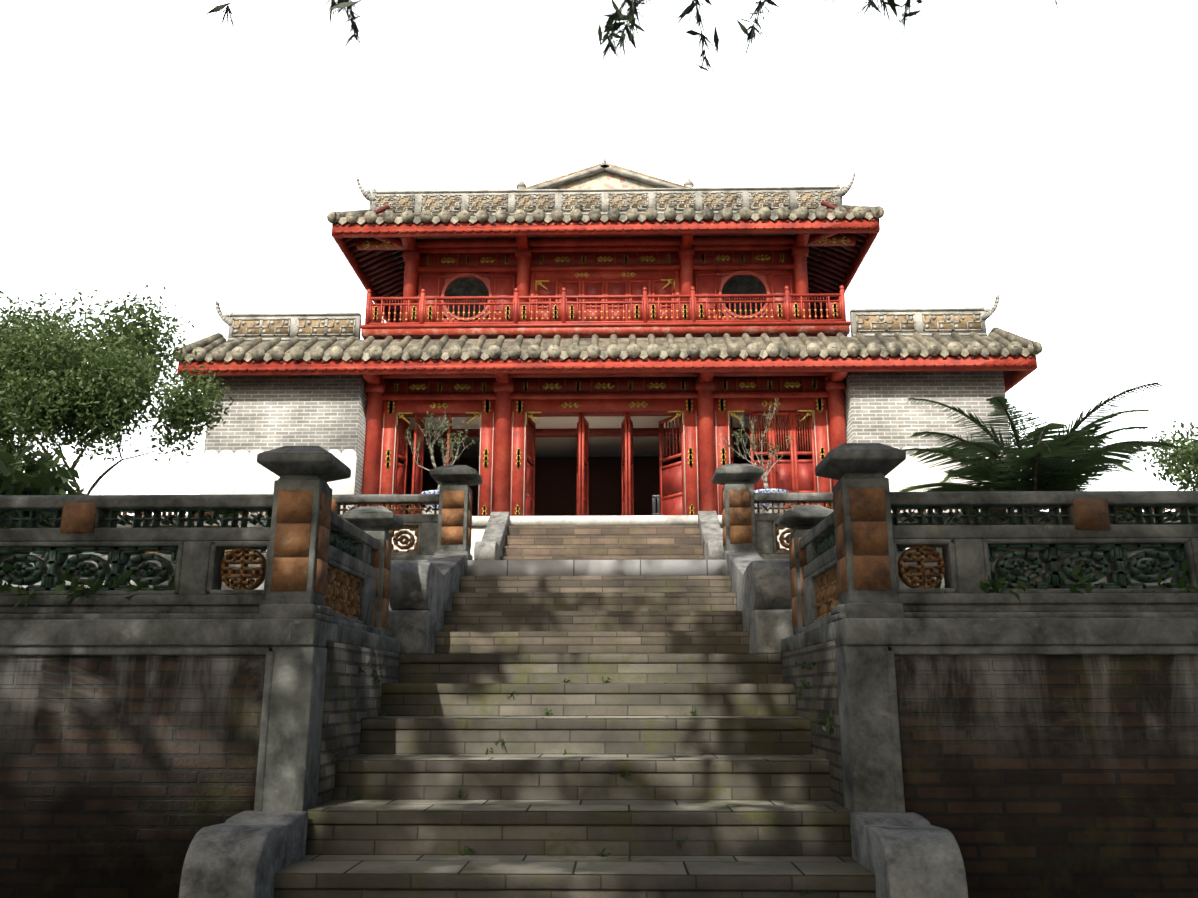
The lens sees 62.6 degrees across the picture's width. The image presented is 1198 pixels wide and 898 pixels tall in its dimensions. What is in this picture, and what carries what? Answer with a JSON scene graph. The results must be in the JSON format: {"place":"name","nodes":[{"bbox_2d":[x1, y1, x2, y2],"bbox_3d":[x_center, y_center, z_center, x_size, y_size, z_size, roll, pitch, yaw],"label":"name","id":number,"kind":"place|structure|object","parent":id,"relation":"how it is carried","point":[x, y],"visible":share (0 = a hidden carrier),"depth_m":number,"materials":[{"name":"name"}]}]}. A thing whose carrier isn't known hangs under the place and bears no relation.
{"place":"outdoors","nodes":[
{"label":"outdoors","id":0,"kind":"place"},
{"bbox_2d":[206,0,369,53],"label":"leaves","id":1,"kind":"object","parent":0,"point":[344,6],"depth_m":9.52,"materials":[{"name":"green plant"}]},
{"bbox_2d":[466,560,726,575],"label":"stair slab","id":2,"kind":"structure","parent":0,"point":[575,567],"depth_m":13.31,"materials":[{"name":"grey stone"}]},
{"bbox_2d":[0,0,1197,514],"label":"sky","id":3,"kind":"structure","parent":0,"point":[1038,158],"materials":[{"name":"white"}]},
{"bbox_2d":[551,171,659,188],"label":"gable wall","id":4,"kind":"structure","parent":0,"point":[604,180],"depth_m":25.34,"materials":[{"name":"beige paint"}]},
{"bbox_2d":[182,200,1031,364],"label":"pavilion rafters","id":5,"kind":"object","parent":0,"point":[810,260],"visible":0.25,"depth_m":25.99,"materials":[{"name":"red wood"}]},
{"bbox_2d":[406,415,809,456],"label":"interior ceiling","id":6,"kind":"structure","parent":0,"point":[567,446],"depth_m":26.22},
{"bbox_2d":[712,397,796,506],"bbox_3d":[3.369,0.143,20.918,1.830,2.354,1.394,0,-14,1],"label":"bonsai","id":7,"kind":"object","parent":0,"point":[764,477],"depth_m":21.04,"materials":[{"name":"brown plant"}]},
{"bbox_2d":[593,0,1066,83],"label":"leaves","id":8,"kind":"object","parent":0,"point":[610,25],"depth_m":9.91,"materials":[{"name":"green plant"}]},
{"bbox_2d":[898,382,1181,583],"bbox_3d":[5.630,0.923,12.875,3.850,3.593,4.226,0,-14,1],"label":"palm","id":9,"kind":"object","parent":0,"point":[1096,458],"depth_m":12.64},
{"bbox_2d":[1166,447,1197,484],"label":"branches","id":10,"kind":"object","parent":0,"point":[1183,467],"visible":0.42,"depth_m":22.34,"materials":[{"name":"brown plant"}]},
{"bbox_2d":[1137,417,1197,490],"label":"tree leaves","id":11,"kind":"object","parent":10,"relation":"on","point":[1186,451],"visible":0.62,"depth_m":22.43,"materials":[{"name":"green plant"}]},
{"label":"interior floor","id":12,"kind":"structure","parent":0,"visible":0},
{"bbox_2d":[398,438,811,515],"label":"interior walls","id":13,"kind":"structure","parent":12,"relation":"on","point":[555,494],"depth_m":27.94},
{"bbox_2d":[401,411,810,437],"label":"interior beams","id":14,"kind":"structure","parent":13,"relation":"attached to","point":[610,432],"depth_m":25.06,"materials":[{"name":"red wood"}]},
{"bbox_2d":[652,495,659,514],"bbox_3d":[1.464,1.539,22.720,0.553,0.882,0.534,0,-14,1],"label":"stone post","id":15,"kind":"object","parent":12,"relation":"on","point":[655,497],"visible":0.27,"depth_m":22.54,"materials":[{"name":"grey"}]},
{"bbox_3d":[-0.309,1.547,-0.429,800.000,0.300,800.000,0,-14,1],"label":"ground","id":16,"kind":"structure","parent":0,"visible":0},
{"bbox_2d":[225,525,908,559],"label":"terrace wall","id":17,"kind":"structure","parent":16,"relation":"on","point":[477,533],"depth_m":20.08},
{"bbox_2d":[472,515,721,525],"bbox_3d":[0.314,4.112,30.793,23.200,0.200,22.140,0,-14,1],"label":"terrace coping","id":18,"kind":"object","parent":17,"relation":"on","point":[599,520],"visible":0.07,"depth_m":20.05,"materials":[{"name":"grey stone"}]},
{"bbox_2d":[422,508,438,513],"bbox_3d":[-3.346,1.408,20.740,0.640,0.220,0.640,0,-14,1],"label":"pot stand","id":19,"kind":"object","parent":18,"relation":"on","point":[428,512],"visible":0.14,"depth_m":20.44,"materials":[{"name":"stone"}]},
{"bbox_2d":[421,490,438,507],"bbox_3d":[-3.346,1.127,20.809,0.840,0.360,0.840,0,-14,1],"label":"bonsai pot","id":20,"kind":"object","parent":19,"relation":"on","point":[431,492],"visible":0.15,"depth_m":20.51,"materials":[{"name":"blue ceramic"}]},
{"bbox_2d":[405,409,474,513],"bbox_3d":[-3.463,0.478,21.171,1.540,2.665,1.378,0,-14,1],"label":"bonsai","id":21,"kind":"object","parent":20,"relation":"in","point":[448,424],"depth_m":21.24,"materials":[{"name":"brown plant"}]},
{"bbox_2d":[203,371,1009,507],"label":"pavilion brick walls","id":22,"kind":"structure","parent":18,"relation":"on","point":[271,412],"depth_m":21.70,"materials":[{"name":"white brick"}]},
{"bbox_2d":[184,354,1007,372],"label":"roof soffit","id":23,"kind":"structure","parent":22,"relation":"attached to","point":[648,356],"depth_m":21.45,"materials":[{"name":"red wood"}]},
{"bbox_2d":[331,217,879,322],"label":"roof fascia","id":24,"kind":"structure","parent":22,"relation":"attached to","point":[340,233],"depth_m":23.52,"materials":[{"name":"red paint"}]},
{"bbox_2d":[331,205,879,320],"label":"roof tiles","id":25,"kind":"object","parent":22,"relation":"on","point":[850,208],"visible":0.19,"depth_m":24.39,"materials":[{"name":"grey tile"}]},
{"bbox_2d":[356,233,855,515],"bbox_3d":[0.222,-0.730,27.274,17.800,7.470,11.800,0,-14,1],"label":"wooden building frame","id":26,"kind":"object","parent":22,"relation":"attached to","point":[705,397],"visible":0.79,"depth_m":22.36,"materials":[{"name":"red wood"}]},
{"bbox_2d":[370,269,840,515],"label":"wooden panels","id":27,"kind":"object","parent":26,"relation":"attached to","point":[671,480],"visible":0.31,"depth_m":24.11,"materials":[{"name":"red wood"}]},
{"bbox_2d":[386,250,824,393],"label":"beam panels","id":28,"kind":"object","parent":26,"relation":"attached to","point":[623,386],"visible":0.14,"depth_m":22.44,"materials":[{"name":"red wood"}]},
{"bbox_2d":[361,324,849,339],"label":"pavilion balcony fascia","id":29,"kind":"structure","parent":26,"relation":"attached to","point":[609,331],"depth_m":22.81,"materials":[{"name":"red wood"}]},
{"bbox_2d":[361,236,850,515],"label":"gold ornaments","id":30,"kind":"object","parent":26,"relation":"attached to","point":[656,385],"visible":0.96,"depth_m":22.40},
{"bbox_2d":[379,410,832,515],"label":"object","id":31,"kind":"object","parent":26,"relation":"attached to","point":[524,458],"visible":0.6,"depth_m":21.95,"materials":[{"name":"red wood"}]},
{"bbox_2d":[394,234,819,320],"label":"wall","id":32,"kind":"structure","parent":26,"relation":"attached to","point":[737,284],"depth_m":31.28,"materials":[{"name":"wood"}]},
{"bbox_2d":[327,206,884,314],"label":"roof tiles","id":33,"kind":"object","parent":22,"relation":"on","point":[633,214],"visible":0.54,"depth_m":23.48,"materials":[{"name":"grey tile"}]},
{"bbox_2d":[347,218,864,317],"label":"roof soffit","id":34,"kind":"structure","parent":22,"relation":"attached to","point":[673,219],"depth_m":26.92,"materials":[{"name":"brown wood"}]},
{"bbox_2d":[177,353,1036,392],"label":"roof fascia","id":35,"kind":"structure","parent":22,"relation":"attached to","point":[1021,367],"depth_m":21.41,"materials":[{"name":"red paint"}]},
{"bbox_2d":[172,341,1042,376],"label":"roof tiles","id":36,"kind":"object","parent":22,"relation":"on","point":[675,351],"visible":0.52,"depth_m":21.39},
{"bbox_2d":[199,446,1016,514],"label":"wall","id":37,"kind":"structure","parent":22,"relation":"attached to","point":[237,472],"depth_m":21.44,"materials":[{"name":"white brick"}]},
{"bbox_2d":[181,327,1037,374],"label":"roof tiles","id":38,"kind":"object","parent":22,"relation":"on","point":[783,341],"visible":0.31,"depth_m":22.20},
{"bbox_2d":[215,157,999,340],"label":"roof ridge","id":39,"kind":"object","parent":38,"relation":"on","point":[605,206],"visible":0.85,"depth_m":24.73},
{"bbox_2d":[233,162,980,335],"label":"ridge ceramics","id":40,"kind":"object","parent":39,"relation":"attached to","point":[865,325],"visible":0.46,"depth_m":24.69,"materials":[{"name":"beige ceramic"}]},
{"bbox_2d":[755,507,787,512],"bbox_3d":[3.572,1.375,20.604,0.640,0.220,0.640,0,-14,1],"label":"pot stand","id":41,"kind":"object","parent":18,"relation":"on","point":[770,510],"visible":0.29,"depth_m":20.30,"materials":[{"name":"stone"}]},
{"bbox_2d":[754,489,788,506],"bbox_3d":[3.572,1.093,20.674,0.840,0.360,0.840,0,-14,1],"label":"bonsai pot","id":42,"kind":"object","parent":41,"relation":"on","point":[771,491],"visible":0.29,"depth_m":20.38,"materials":[{"name":"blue ceramic"}]},
{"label":"tree trunk","id":43,"kind":"object","parent":18,"relation":"on","visible":0},
{"bbox_2d":[1008,400,1040,463],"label":"tree leaves","id":44,"kind":"object","parent":43,"relation":"on","point":[1021,429],"visible":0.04,"depth_m":23.36,"materials":[{"name":"green plant"}]},
{"bbox_2d":[179,511,967,897],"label":"stair end blocks","id":45,"kind":"structure","parent":16,"relation":"on","point":[251,853],"depth_m":6.84,"materials":[{"name":"stone"}]},
{"bbox_2d":[273,654,875,897],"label":"stair risers","id":46,"kind":"object","parent":16,"relation":"on","point":[586,840],"visible":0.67,"depth_m":7.95,"materials":[{"name":"grey stone"}]},
{"bbox_2d":[275,653,874,874],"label":"stair treads","id":47,"kind":"object","parent":46,"relation":"on","point":[639,865],"visible":0.27,"depth_m":7.14,"materials":[{"name":"grey stone"}]},
{"bbox_2d":[0,487,1197,895],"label":"weed leaves","id":48,"kind":"object","parent":46,"relation":"on","point":[98,583],"visible":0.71,"depth_m":7.79,"materials":[{"name":"green plant"}]},
{"bbox_2d":[317,641,843,806],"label":"stair side walls","id":49,"kind":"structure","parent":16,"relation":"on","point":[347,683],"depth_m":8.30,"materials":[{"name":"brick"}]},
{"bbox_2d":[2,572,1174,609],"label":"terrace wall","id":50,"kind":"structure","parent":16,"relation":"on","point":[901,585],"depth_m":13.20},
{"bbox_2d":[29,558,1175,574],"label":"terrace coping","id":51,"kind":"object","parent":50,"relation":"on","point":[1008,561],"depth_m":13.25,"materials":[{"name":"stone"}]},
{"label":"terrace floor","id":52,"kind":"structure","parent":50,"relation":"on","visible":0},
{"bbox_2d":[32,333,139,470],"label":"branches","id":53,"kind":"object","parent":52,"relation":"on","point":[75,463],"depth_m":18.72,"materials":[{"name":"brown plant"}]},
{"bbox_2d":[0,285,200,451],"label":"tree leaves","id":54,"kind":"object","parent":53,"relation":"attached to","point":[126,334],"visible":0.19,"depth_m":18.24,"materials":[{"name":"green plant"}]},
{"bbox_2d":[6,350,189,494],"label":"branches","id":55,"kind":"object","parent":52,"relation":"on","point":[99,478],"visible":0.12,"depth_m":16.14,"materials":[{"name":"brown plant"}]},
{"bbox_2d":[0,310,243,472],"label":"tree leaves","id":56,"kind":"object","parent":55,"relation":"attached to","point":[82,422],"visible":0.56,"depth_m":15.68,"materials":[{"name":"green plant"}]},
{"bbox_2d":[501,525,704,559],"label":"stair risers","id":57,"kind":"object","parent":52,"relation":"on","point":[685,540],"visible":0.31,"depth_m":19.29,"materials":[{"name":"beige stone"}]},
{"bbox_2d":[501,525,702,556],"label":"stair treads","id":58,"kind":"object","parent":57,"relation":"on","point":[585,535],"visible":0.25,"depth_m":19.35,"materials":[{"name":"grey stone"}]},
{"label":"tree trunk","id":59,"kind":"object","parent":52,"relation":"on","visible":0},
{"bbox_2d":[0,373,24,442],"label":"tree leaves","id":60,"kind":"object","parent":59,"relation":"on","point":[4,420],"visible":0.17,"depth_m":15.87,"materials":[{"name":"green plant"}]},
{"bbox_2d":[0,655,1197,897],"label":"terrace wall","id":61,"kind":"structure","parent":16,"relation":"on","point":[1024,777],"depth_m":7.23,"materials":[{"name":"brick"}]},
{"bbox_2d":[319,638,842,653],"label":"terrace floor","id":62,"kind":"structure","parent":61,"relation":"on","point":[398,653],"depth_m":8.59,"materials":[{"name":"grey stone"}]},
{"bbox_2d":[435,576,749,652],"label":"stair risers","id":63,"kind":"object","parent":62,"relation":"on","point":[491,603],"visible":0.71,"depth_m":11.61,"materials":[{"name":"grey stone"}]},
{"bbox_2d":[444,575,748,631],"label":"stair treads","id":64,"kind":"object","parent":63,"relation":"on","point":[612,592],"visible":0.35,"depth_m":12.18,"materials":[{"name":"grey stone"}]},
{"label":"shrub stems","id":65,"kind":"object","parent":62,"relation":"on","visible":0},
{"bbox_2d":[0,439,87,582],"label":"shrub leaves","id":66,"kind":"object","parent":65,"relation":"attached to","point":[41,478],"visible":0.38,"depth_m":9.33,"materials":[{"name":"green plant"}]},
{"bbox_2d":[0,604,1197,812],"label":"terrace coping","id":67,"kind":"object","parent":16,"relation":"on","point":[294,652],"visible":0.96,"depth_m":7.38,"materials":[{"name":"grey stone"}]},
{"bbox_2d":[0,443,1197,636],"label":"balustrade","id":68,"kind":"object","parent":67,"relation":"on","point":[962,550],"visible":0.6,"depth_m":7.84,"materials":[{"name":"grey stone"}]},
{"bbox_2d":[60,488,1133,627],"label":"terracotta balustrade tiles","id":69,"kind":"object","parent":68,"relation":"attached to","point":[870,572],"visible":0.79,"depth_m":7.81,"materials":[{"name":"orange ceramic"}]},
{"bbox_2d":[0,505,1197,590],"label":"balustrade lattice","id":70,"kind":"object","parent":68,"relation":"in","point":[119,559],"visible":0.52,"depth_m":7.87,"materials":[{"name":"grey stone"}]},
{"bbox_2d":[118,501,1188,619],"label":"carved panels","id":71,"kind":"object","parent":68,"relation":"in","point":[343,593],"visible":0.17,"depth_m":8.85,"materials":[{"name":"stone"}]}
]}

